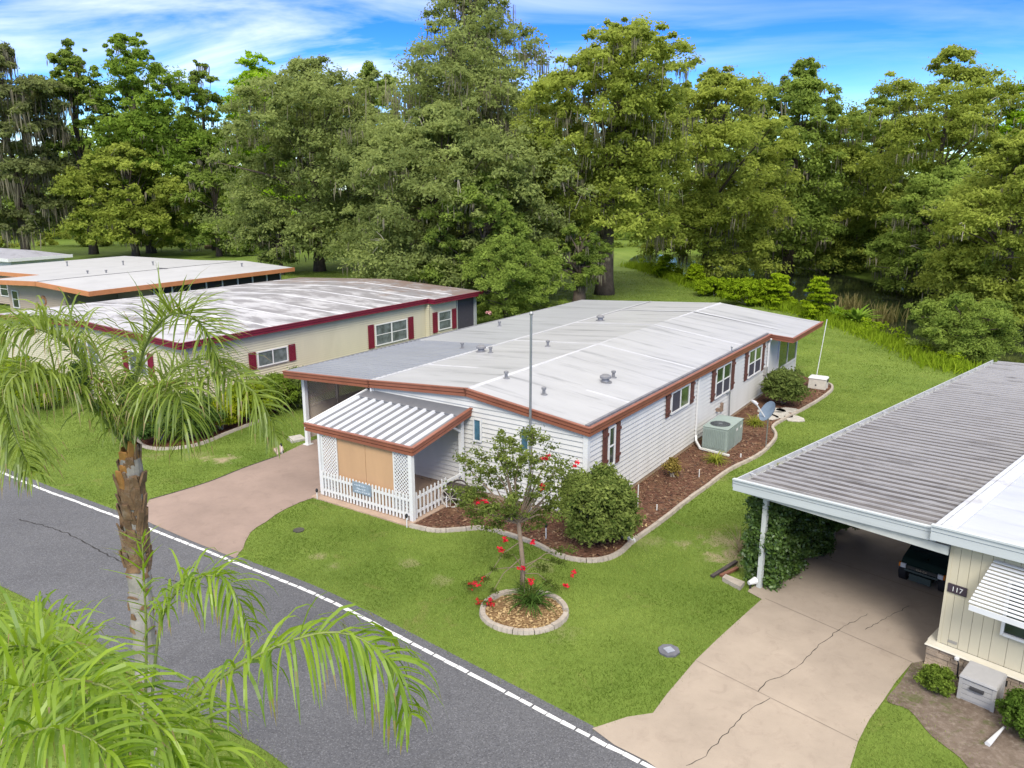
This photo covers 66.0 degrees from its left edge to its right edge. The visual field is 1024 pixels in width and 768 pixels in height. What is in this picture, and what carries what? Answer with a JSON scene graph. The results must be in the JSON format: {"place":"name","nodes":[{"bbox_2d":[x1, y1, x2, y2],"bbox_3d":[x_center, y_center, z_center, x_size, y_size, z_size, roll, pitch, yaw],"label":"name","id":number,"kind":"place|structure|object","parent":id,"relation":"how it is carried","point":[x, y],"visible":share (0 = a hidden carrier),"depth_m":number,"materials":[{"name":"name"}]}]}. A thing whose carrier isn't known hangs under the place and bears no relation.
{"place":"outdoors","nodes":[
{"label":"outdoors","id":0,"kind":"place"},
{"bbox_2d":[147,436,339,557],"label":"driveway","id":1,"kind":"structure","parent":0,"point":[228,514],"depth_m":26.74,"materials":[{"name":"concrete"}]},
{"bbox_2d":[0,466,654,767],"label":"road","id":2,"kind":"structure","parent":0,"point":[475,723],"depth_m":17.54,"materials":[{"name":"grey asphalt"}]},
{"bbox_2d":[2,473,655,767],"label":"road line","id":3,"kind":"object","parent":2,"relation":"on","point":[604,744],"visible":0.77,"depth_m":17.96,"materials":[{"name":"paint"}]},
{"bbox_2d":[0,190,1023,767],"bbox_3d":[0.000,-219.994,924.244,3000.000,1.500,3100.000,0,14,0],"label":"lawn","id":4,"kind":"structure","parent":0,"point":[626,252],"depth_m":22.13,"materials":[{"name":"green plant"}]},
{"bbox_2d":[0,355,44,380],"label":"bush","id":5,"kind":"object","parent":4,"relation":"on","point":[23,359],"visible":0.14,"depth_m":39.16,"materials":[{"name":"green plant"}]},
{"bbox_2d":[0,248,72,276],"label":"mobile home","id":6,"kind":"object","parent":4,"relation":"on","point":[13,256],"visible":0.51,"depth_m":89.06,"materials":[{"name":"white metal"}]},
{"bbox_2d":[10,367,66,407],"bbox_3d":[-22.857,0.240,37.818,2.769,1.947,2.672,0,14,0],"label":"bush","id":7,"kind":"object","parent":4,"relation":"on","point":[36,394],"visible":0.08,"depth_m":37.18,"materials":[{"name":"green plant"}]},
{"bbox_2d":[0,41,84,249],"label":"tree","id":8,"kind":"object","parent":4,"relation":"on","point":[23,94],"visible":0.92,"depth_m":113.45,"materials":[{"name":"green plant"}]},
{"bbox_2d":[31,38,120,254],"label":"tree","id":9,"kind":"object","parent":4,"relation":"on","point":[63,59],"visible":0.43,"depth_m":117.69,"materials":[{"name":"green plant"}]},
{"bbox_2d":[66,360,90,394],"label":"bush","id":10,"kind":"object","parent":4,"relation":"on","point":[79,379],"visible":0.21,"depth_m":38.75,"materials":[{"name":"green plant"}]},
{"bbox_2d":[44,141,212,256],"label":"tree","id":11,"kind":"object","parent":4,"relation":"on","point":[98,209],"visible":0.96,"depth_m":112.53,"materials":[{"name":"green plant"}]},
{"bbox_2d":[59,32,222,253],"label":"tree","id":12,"kind":"object","parent":4,"relation":"on","point":[151,131],"visible":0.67,"depth_m":119.11,"materials":[{"name":"green plant"}]},
{"bbox_2d":[0,256,294,311],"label":"mobile home","id":13,"kind":"object","parent":4,"relation":"on","point":[100,279],"visible":0.7,"depth_m":65.61,"materials":[{"name":"beige plastic"}]},
{"bbox_2d":[11,290,20,307],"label":"window","id":14,"kind":"structure","parent":13,"relation":"in","point":[15,295],"depth_m":63.19,"materials":[{"name":"white glass"}]},
{"bbox_2d":[0,264,299,767],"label":"queen palm","id":15,"kind":"object","parent":4,"relation":"on","point":[130,480],"visible":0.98,"depth_m":10.00,"materials":[{"name":"green plant"}]},
{"bbox_2d":[172,59,244,249],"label":"tree","id":16,"kind":"object","parent":4,"relation":"on","point":[196,75],"visible":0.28,"depth_m":125.94,"materials":[{"name":"green plant"}]},
{"bbox_2d":[169,144,259,256],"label":"tree","id":17,"kind":"object","parent":4,"relation":"on","point":[197,181],"visible":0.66,"depth_m":116.82,"materials":[{"name":"green plant"}]},
{"bbox_2d":[0,525,444,767],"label":"young palm","id":18,"kind":"object","parent":4,"relation":"on","point":[157,731],"visible":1,"depth_m":5.43,"materials":[{"name":"green plant"}]},
{"bbox_2d":[139,383,339,446],"bbox_3d":[-12.254,0.977,38.643,5.887,0.001,14.106,9,17,32],"label":"mulch bed","id":19,"kind":"object","parent":4,"relation":"on","point":[150,441],"visible":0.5,"depth_m":33.60,"materials":[{"name":"brown wood"}]},
{"bbox_2d":[119,390,184,439],"bbox_3d":[-14.863,1.302,32.884,2.993,2.280,2.754,13,19,42],"label":"bush","id":20,"kind":"object","parent":19,"relation":"on","point":[148,432],"visible":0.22,"depth_m":31.96,"materials":[{"name":"green plant"}]},
{"bbox_2d":[153,389,226,437],"bbox_3d":[-13.657,1.313,33.193,2.763,2.108,2.766,-13,19,-42],"label":"bush","id":21,"kind":"object","parent":19,"relation":"on","point":[216,414],"visible":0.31,"depth_m":32.72,"materials":[{"name":"green plant"}]},
{"bbox_2d":[137,419,258,450],"bbox_3d":[-13.549,2.188,33.622,5.283,0.120,3.295,-4,15,-14],"label":"garden edging","id":22,"kind":"object","parent":19,"relation":"on","point":[145,446],"visible":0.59,"depth_m":32.75,"materials":[{"name":"concrete"}]},
{"bbox_2d":[200,393,245,429],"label":"bush","id":23,"kind":"object","parent":19,"relation":"on","point":[233,418],"visible":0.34,"depth_m":34.05,"materials":[{"name":"green plant"}]},
{"bbox_2d":[221,376,276,418],"bbox_3d":[-12.058,0.686,35.938,2.725,1.993,2.794,0,14,0],"label":"bush","id":24,"kind":"object","parent":19,"relation":"on","point":[234,398],"visible":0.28,"depth_m":35.34,"materials":[{"name":"green plant"}]},
{"bbox_2d":[257,371,301,410],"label":"bush","id":25,"kind":"object","parent":19,"relation":"on","point":[294,393],"visible":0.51,"depth_m":36.71,"materials":[{"name":"green plant"}]},
{"bbox_2d":[0,277,482,404],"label":"mobile home","id":26,"kind":"object","parent":4,"relation":"on","point":[298,322],"visible":0.71,"depth_m":47.53,"materials":[{"name":"yellow plastic"}]},
{"bbox_2d":[257,346,288,367],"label":"window","id":27,"kind":"structure","parent":26,"relation":"in","point":[280,354],"depth_m":42.66,"materials":[{"name":"grey glass"}]},
{"bbox_2d":[375,318,407,345],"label":"window","id":28,"kind":"structure","parent":26,"relation":"in","point":[394,331],"depth_m":50.36,"materials":[{"name":"grey glass"}]},
{"bbox_2d":[438,310,451,330],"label":"window","id":29,"kind":"structure","parent":26,"relation":"in","point":[444,317],"depth_m":54.20,"materials":[{"name":"grey glass"}]},
{"bbox_2d":[210,50,310,244],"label":"tree","id":30,"kind":"object","parent":4,"relation":"on","point":[252,63],"visible":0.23,"depth_m":130.09,"materials":[{"name":"green plant"}]},
{"bbox_2d":[223,207,312,274],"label":"tree","id":31,"kind":"object","parent":4,"relation":"on","point":[271,222],"visible":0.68,"depth_m":93.02,"materials":[{"name":"green plant"}]},
{"bbox_2d":[188,54,397,271],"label":"tree","id":32,"kind":"object","parent":4,"relation":"on","point":[316,107],"visible":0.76,"depth_m":91.04,"materials":[{"name":"green plant"}]},
{"bbox_2d":[281,366,320,406],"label":"bush","id":33,"kind":"object","parent":4,"relation":"on","point":[299,402],"visible":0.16,"depth_m":37.31,"materials":[{"name":"green plant"}]},
{"bbox_2d":[0,218,618,247],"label":"wood edge undergrowth","id":34,"kind":"object","parent":4,"relation":"on","point":[48,239],"visible":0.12,"depth_m":140.35,"materials":[{"name":"green plant"}]},
{"bbox_2d":[330,60,407,216],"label":"tree","id":35,"kind":"object","parent":4,"relation":"on","point":[368,68],"visible":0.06,"depth_m":104.58,"materials":[{"name":"green plant"}]},
{"bbox_2d":[337,0,571,237],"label":"tree","id":36,"kind":"object","parent":4,"relation":"on","point":[457,73],"visible":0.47,"depth_m":80.85,"materials":[{"name":"green plant"}]},
{"bbox_2d":[325,97,598,301],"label":"tree","id":37,"kind":"object","parent":4,"relation":"on","point":[398,225],"visible":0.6,"depth_m":68.20,"materials":[{"name":"green plant"}]},
{"bbox_2d":[406,170,574,307],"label":"tree","id":38,"kind":"object","parent":4,"relation":"on","point":[503,208],"visible":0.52,"depth_m":66.15,"materials":[{"name":"green plant"}]},
{"bbox_2d":[411,280,575,309],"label":"brush below oak","id":39,"kind":"object","parent":4,"relation":"on","point":[552,290],"visible":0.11,"depth_m":66.11,"materials":[{"name":"green plant"}]},
{"bbox_2d":[0,81,1007,240],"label":"wood","id":40,"kind":"object","parent":4,"relation":"on","point":[963,161],"visible":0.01,"depth_m":161.31,"materials":[{"name":"green plant"}]},
{"bbox_2d":[467,232,550,319],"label":"tree","id":41,"kind":"object","parent":4,"relation":"on","point":[509,302],"visible":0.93,"depth_m":57.87,"materials":[{"name":"green plant"}]},
{"bbox_2d":[479,588,568,634],"bbox_3d":[0.307,5.667,19.751,2.265,0.111,2.125,0,14,0],"label":"garden edging","id":42,"kind":"object","parent":4,"relation":"on","point":[552,626],"visible":0.82,"depth_m":19.15,"materials":[{"name":"concrete"}]},
{"bbox_2d":[485,593,565,627],"bbox_3d":[0.305,5.703,19.760,2.101,0.001,1.960,0,14,0],"label":"mulch bed","id":43,"kind":"object","parent":4,"relation":"on","point":[501,606],"visible":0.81,"depth_m":19.61,"materials":[{"name":"brown wood"}]},
{"bbox_2d":[439,425,590,607],"bbox_3d":[0.096,3.224,20.024,3.272,4.820,2.941,7,16,25],"label":"flowering tree","id":44,"kind":"object","parent":43,"relation":"on","point":[486,508],"visible":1,"depth_m":19.77,"materials":[{"name":"green plant"}]},
{"bbox_2d":[501,579,559,616],"bbox_3d":[0.465,5.472,20.015,1.705,0.784,1.817,0,14,0],"label":"spiky plant","id":45,"kind":"object","parent":43,"relation":"on","point":[533,599],"visible":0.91,"depth_m":19.96,"materials":[{"name":"green plant"}]},
{"bbox_2d":[282,300,823,526],"bbox_3d":[3.250,-0.509,36.609,15.725,4.103,28.470,9,17,33],"label":"mobile home","id":46,"kind":"object","parent":4,"relation":"on","point":[635,391],"visible":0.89,"depth_m":29.44,"materials":[{"name":"white plastic"}]},
{"bbox_2d":[321,471,446,519],"bbox_3d":[-4.478,3.646,25.939,4.401,0.900,1.738,2,14,8],"label":"picket fence","id":47,"kind":"object","parent":46,"relation":"on","point":[379,492],"visible":0.98,"depth_m":25.76,"materials":[{"name":"white wood"}]},
{"bbox_2d":[352,481,371,496],"bbox_3d":[-4.944,3.448,25.915,0.830,0.380,0.034,9,17,33],"label":"plaque","id":48,"kind":"object","parent":47,"relation":"attached to","point":[361,488],"visible":1,"depth_m":25.89,"materials":[{"name":"blue"}]},
{"bbox_2d":[473,418,481,442],"bbox_3d":[-1.172,1.562,26.676,0.340,0.810,0.095,9,17,33],"label":"window","id":49,"kind":"structure","parent":46,"relation":"in","point":[477,423],"depth_m":26.67,"materials":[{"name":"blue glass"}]},
{"bbox_2d":[607,424,615,466],"bbox_3d":[3.256,2.021,25.771,0.095,1.360,0.480,9,17,33],"label":"window","id":50,"kind":"structure","parent":46,"relation":"in","point":[612,429],"depth_m":25.77,"materials":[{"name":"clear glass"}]},
{"bbox_2d":[670,383,690,414],"bbox_3d":[6.511,0.559,30.433,0.095,0.870,1.850,9,17,33],"label":"window","id":51,"kind":"structure","parent":46,"relation":"in","point":[680,398],"depth_m":30.39,"materials":[{"name":"white glass"}]},
{"bbox_2d":[714,361,731,398],"bbox_3d":[9.243,-0.184,34.472,0.095,1.350,1.900,9,17,33],"label":"window","id":52,"kind":"structure","parent":46,"relation":"in","point":[722,385],"depth_m":34.42,"materials":[{"name":"white glass"}]},
{"bbox_2d":[747,344,762,378],"bbox_3d":[11.763,-1.101,38.135,0.095,1.350,2.020,9,17,33],"label":"window","id":53,"kind":"structure","parent":46,"relation":"in","point":[755,358],"depth_m":38.11,"materials":[{"name":"white glass"}]},
{"bbox_2d":[777,341,796,367],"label":"sun room window","id":54,"kind":"structure","parent":46,"relation":"in","point":[787,351],"depth_m":42.87,"materials":[{"name":"green glass"}]},
{"bbox_2d":[546,223,616,301],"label":"tree","id":55,"kind":"object","parent":4,"relation":"on","point":[585,264],"visible":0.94,"depth_m":69.63,"materials":[{"name":"green plant"}]},
{"bbox_2d":[502,10,706,295],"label":"tree","id":56,"kind":"object","parent":4,"relation":"on","point":[635,144],"visible":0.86,"depth_m":70.63,"materials":[{"name":"green plant"}]},
{"bbox_2d":[414,373,830,560],"bbox_3d":[7.855,2.148,33.962,6.493,0.001,28.608,11,18,36],"label":"mulch bed","id":57,"kind":"object","parent":4,"relation":"on","point":[673,486],"visible":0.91,"depth_m":27.71,"materials":[{"name":"brown wood"}]},
{"bbox_2d":[440,479,486,507],"bbox_3d":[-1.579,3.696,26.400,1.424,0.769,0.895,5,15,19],"label":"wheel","id":58,"kind":"object","parent":57,"relation":"on","point":[445,493],"visible":0.48,"depth_m":26.25,"materials":[{"name":"white wood"}]},
{"bbox_2d":[528,311,532,510],"bbox_3d":[0.590,0.995,24.955,0.135,6.647,0.128,0,14,0],"label":"flagpole","id":59,"kind":"object","parent":57,"relation":"on","point":[530,388],"visible":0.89,"depth_m":24.68,"materials":[{"name":"metal"}]},
{"bbox_2d":[555,461,646,547],"bbox_3d":[2.625,3.561,23.452,2.614,2.475,2.839,8,16,30],"label":"bush","id":60,"kind":"object","parent":57,"relation":"on","point":[608,508],"visible":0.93,"depth_m":22.75,"materials":[{"name":"green plant"}]},
{"bbox_2d":[409,382,833,562],"bbox_3d":[8.772,2.665,31.716,27.500,0.121,5.801,-13,19,-41],"label":"garden edging","id":61,"kind":"object","parent":57,"relation":"on","point":[646,531],"visible":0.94,"depth_m":24.46,"materials":[{"name":"concrete"}]},
{"bbox_2d":[661,456,684,476],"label":"bush","id":62,"kind":"object","parent":57,"relation":"on","point":[671,465],"visible":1,"depth_m":28.73,"materials":[{"name":"yellow plant"}]},
{"bbox_2d":[703,450,730,464],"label":"lily clump","id":63,"kind":"object","parent":57,"relation":"on","point":[715,459],"visible":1,"depth_m":30.45,"materials":[{"name":"green plant"}]},
{"bbox_2d":[702,414,743,452],"bbox_3d":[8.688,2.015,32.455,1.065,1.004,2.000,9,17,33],"label":"air conditioner","id":64,"kind":"object","parent":57,"relation":"on","point":[722,433],"visible":1,"depth_m":31.82,"materials":[{"name":"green metal"}]},
{"bbox_2d":[744,414,769,427],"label":"lily clump","id":65,"kind":"object","parent":57,"relation":"on","point":[755,421],"visible":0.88,"depth_m":35.15,"materials":[{"name":"green plant"}]},
{"bbox_2d":[751,400,774,445],"bbox_3d":[10.141,1.615,31.962,0.941,2.039,0.704,5,15,21],"label":"satellite dish","id":66,"kind":"object","parent":57,"relation":"on","point":[767,409],"visible":0.99,"depth_m":31.82,"materials":[{"name":"metal"}]},
{"bbox_2d":[759,365,815,403],"bbox_3d":[13.309,0.062,38.448,2.487,1.976,2.719,0,14,0],"label":"bush","id":67,"kind":"object","parent":57,"relation":"on","point":[784,384],"visible":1,"depth_m":37.74,"materials":[{"name":"green plant"}]},
{"bbox_2d":[808,374,828,389],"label":"equipment box","id":68,"kind":"object","parent":57,"relation":"on","point":[820,382],"visible":0.97,"depth_m":41.43,"materials":[{"name":"white plastic"}]},
{"bbox_2d":[651,254,682,275],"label":"young cypress","id":69,"kind":"object","parent":4,"relation":"on","point":[661,267],"visible":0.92,"depth_m":92.75,"materials":[{"name":"green plant"}]},
{"bbox_2d":[658,644,679,657],"bbox_3d":[3.601,6.123,18.071,0.462,0.082,0.462,0,14,0],"label":"utility cover","id":70,"kind":"object","parent":4,"relation":"on","point":[669,650],"visible":1,"depth_m":18.01,"materials":[{"name":"grey concrete"}]},
{"bbox_2d":[682,263,708,282],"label":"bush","id":71,"kind":"object","parent":4,"relation":"on","point":[695,272],"visible":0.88,"depth_m":84.29,"materials":[{"name":"green plant"}]},
{"bbox_2d":[694,276,726,295],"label":"bush","id":72,"kind":"object","parent":4,"relation":"on","point":[703,286],"visible":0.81,"depth_m":76.27,"materials":[{"name":"green plant"}]},
{"bbox_2d":[628,64,810,277],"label":"tree","id":73,"kind":"object","parent":4,"relation":"on","point":[731,204],"visible":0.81,"depth_m":84.66,"materials":[{"name":"green plant"}]},
{"bbox_2d":[710,560,737,577],"bbox_3d":[5.900,5.133,21.886,1.251,0.070,0.100,-13,19,-42],"label":"plank","id":74,"kind":"object","parent":4,"relation":"on","point":[723,569],"visible":1,"depth_m":21.84,"materials":[{"name":"grey wood"}]},
{"bbox_2d":[719,525,745,552],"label":"dry plant","id":75,"kind":"object","parent":4,"relation":"on","point":[739,545],"visible":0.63,"depth_m":23.03,"materials":[{"name":"brown plant"}]},
{"bbox_2d":[722,574,744,590],"bbox_3d":[5.917,5.318,21.124,0.332,0.120,0.651,-13,19,-42],"label":"kerb piece","id":76,"kind":"object","parent":4,"relation":"on","point":[738,584],"visible":1,"depth_m":21.05,"materials":[{"name":"concrete"}]},
{"bbox_2d":[716,276,776,304],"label":"bush","id":77,"kind":"object","parent":4,"relation":"on","point":[747,286],"visible":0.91,"depth_m":70.12,"materials":[{"name":"green plant"}]},
{"bbox_2d":[747,272,798,309],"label":"young cypress","id":78,"kind":"object","parent":4,"relation":"on","point":[777,285],"visible":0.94,"depth_m":68.91,"materials":[{"name":"green plant"}]},
{"bbox_2d":[737,495,859,592],"bbox_3d":[8.370,3.720,22.465,6.091,2.681,1.632,-13,19,-42],"label":"ivy hedge","id":79,"kind":"object","parent":4,"relation":"on","point":[790,544],"visible":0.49,"depth_m":20.98,"materials":[{"name":"green plant"}]},
{"bbox_2d":[638,258,964,359],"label":"bank shrubs","id":80,"kind":"object","parent":4,"relation":"on","point":[868,322],"visible":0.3,"depth_m":57.12,"materials":[{"name":"green plant"}]},
{"bbox_2d":[617,260,986,373],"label":"bank grass","id":81,"kind":"structure","parent":4,"relation":"on","point":[937,361],"depth_m":55.54,"materials":[{"name":"green plant"}]},
{"bbox_2d":[714,55,904,273],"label":"tree","id":82,"kind":"object","parent":4,"relation":"on","point":[799,94],"visible":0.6,"depth_m":95.95,"materials":[{"name":"green plant"}]},
{"bbox_2d":[614,197,1023,278],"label":"bank undergrowth","id":83,"kind":"object","parent":4,"relation":"on","point":[856,257],"visible":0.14,"depth_m":101.06,"materials":[{"name":"green plant"}]},
{"bbox_2d":[797,276,844,319],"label":"young cypress","id":84,"kind":"object","parent":4,"relation":"on","point":[817,285],"visible":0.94,"depth_m":63.41,"materials":[{"name":"green plant"}]},
{"bbox_2d":[833,304,884,324],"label":"taro clump","id":85,"kind":"object","parent":4,"relation":"on","point":[857,315],"visible":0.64,"depth_m":60.13,"materials":[{"name":"green plant"}]},
{"bbox_2d":[800,94,928,257],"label":"tree","id":86,"kind":"object","parent":4,"relation":"on","point":[867,148],"visible":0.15,"depth_m":104.89,"materials":[{"name":"green plant"}]},
{"bbox_2d":[732,360,1023,695],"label":"mobile home","id":87,"kind":"object","parent":4,"relation":"on","point":[941,462],"visible":0.84,"depth_m":19.56,"materials":[{"name":"metal"}]},
{"bbox_2d":[947,583,967,596],"bbox_3d":[9.584,4.434,16.955,0.034,0.200,0.380,-13,19,-42],"label":"house number sign","id":88,"kind":"object","parent":87,"relation":"attached to","point":[957,589],"visible":1,"depth_m":16.94,"materials":[{"name":"black metal"}]},
{"bbox_2d":[1000,576,1023,642],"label":"window","id":89,"kind":"structure","parent":87,"relation":"in","point":[1007,630],"depth_m":16.19,"materials":[{"name":"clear glass"}]},
{"bbox_2d":[805,43,1023,272],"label":"tree","id":90,"kind":"object","parent":4,"relation":"on","point":[970,112],"visible":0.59,"depth_m":89.00,"materials":[{"name":"green plant"}]},
{"bbox_2d":[862,159,1023,296],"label":"tree","id":91,"kind":"object","parent":4,"relation":"on","point":[906,222],"visible":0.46,"depth_m":77.92,"materials":[{"name":"green plant"}]},
{"bbox_2d":[903,291,1023,364],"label":"tree","id":92,"kind":"object","parent":4,"relation":"on","point":[955,311],"visible":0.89,"depth_m":48.29,"materials":[{"name":"green plant"}]},
{"bbox_2d":[907,128,1023,327],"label":"tree","id":93,"kind":"object","parent":4,"relation":"on","point":[983,268],"visible":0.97,"depth_m":60.29,"materials":[{"name":"green plant"}]},
{"bbox_2d":[990,86,1023,177],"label":"tree","id":94,"kind":"object","parent":4,"relation":"on","point":[1006,127],"visible":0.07,"depth_m":86.47,"materials":[{"name":"green plant"}]},
{"bbox_2d":[0,0,1023,189],"label":"sky","id":95,"kind":"structure","parent":0,"point":[857,41],"materials":[{"name":"blue"}]},
{"bbox_2d":[592,527,943,767],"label":"driveway","id":96,"kind":"structure","parent":0,"point":[840,681],"depth_m":17.30,"materials":[{"name":"beige concrete"}]},
{"bbox_2d":[696,660,857,741],"bbox_3d":[5.385,6.534,16.409,0.020,0.001,3.662,-13,19,-42],"label":"driveway joint","id":97,"kind":"object","parent":96,"relation":"on","point":[790,707],"visible":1,"depth_m":15.95,"materials":[{"name":"concrete"}]},
{"bbox_2d":[898,541,950,591],"bbox_3d":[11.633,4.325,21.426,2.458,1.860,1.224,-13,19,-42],"label":"car","id":98,"kind":"object","parent":96,"relation":"on","point":[923,566],"visible":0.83,"depth_m":20.83,"materials":[{"name":"black paint"}]},
{"bbox_2d":[628,252,1023,362],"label":"pond water","id":99,"kind":"structure","parent":0,"point":[800,279],"depth_m":83.70,"materials":[{"name":"green liquid"}]},
{"bbox_2d":[830,291,875,314],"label":"reed clump","id":100,"kind":"object","parent":99,"relation":"on","point":[850,303],"visible":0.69,"depth_m":69.02,"materials":[{"name":"beige plant"}]},
{"bbox_2d":[860,299,908,323],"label":"reed clump","id":101,"kind":"object","parent":99,"relation":"on","point":[880,312],"visible":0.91,"depth_m":65.30,"materials":[{"name":"beige plant"}]},
{"bbox_2d":[887,661,1023,767],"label":"bare soil","id":102,"kind":"structure","parent":0,"point":[971,729],"depth_m":15.61,"materials":[{"name":"brown soil"}]},
{"bbox_2d":[913,662,957,697],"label":"bush","id":103,"kind":"object","parent":102,"relation":"on","point":[936,678],"visible":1,"depth_m":16.47,"materials":[{"name":"green plant"}]},
{"bbox_2d":[956,661,1006,712],"bbox_3d":[9.721,6.264,16.317,0.682,0.619,0.715,-13,19,-42],"label":"deck box","id":104,"kind":"object","parent":102,"relation":"on","point":[981,685],"visible":0.98,"depth_m":16.17,"materials":[{"name":"grey plastic"}]},
{"bbox_2d":[985,726,1004,746],"bbox_3d":[9.352,6.809,15.200,0.723,0.115,0.110,-10,17,-34],"label":"downspout piece","id":105,"kind":"object","parent":102,"relation":"on","point":[990,740],"visible":1,"depth_m":15.11,"materials":[{"name":"white metal"}]},
{"bbox_2d":[994,685,1023,738],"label":"bush","id":106,"kind":"object","parent":102,"relation":"on","point":[1013,704],"visible":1,"depth_m":15.27,"materials":[{"name":"green plant"}]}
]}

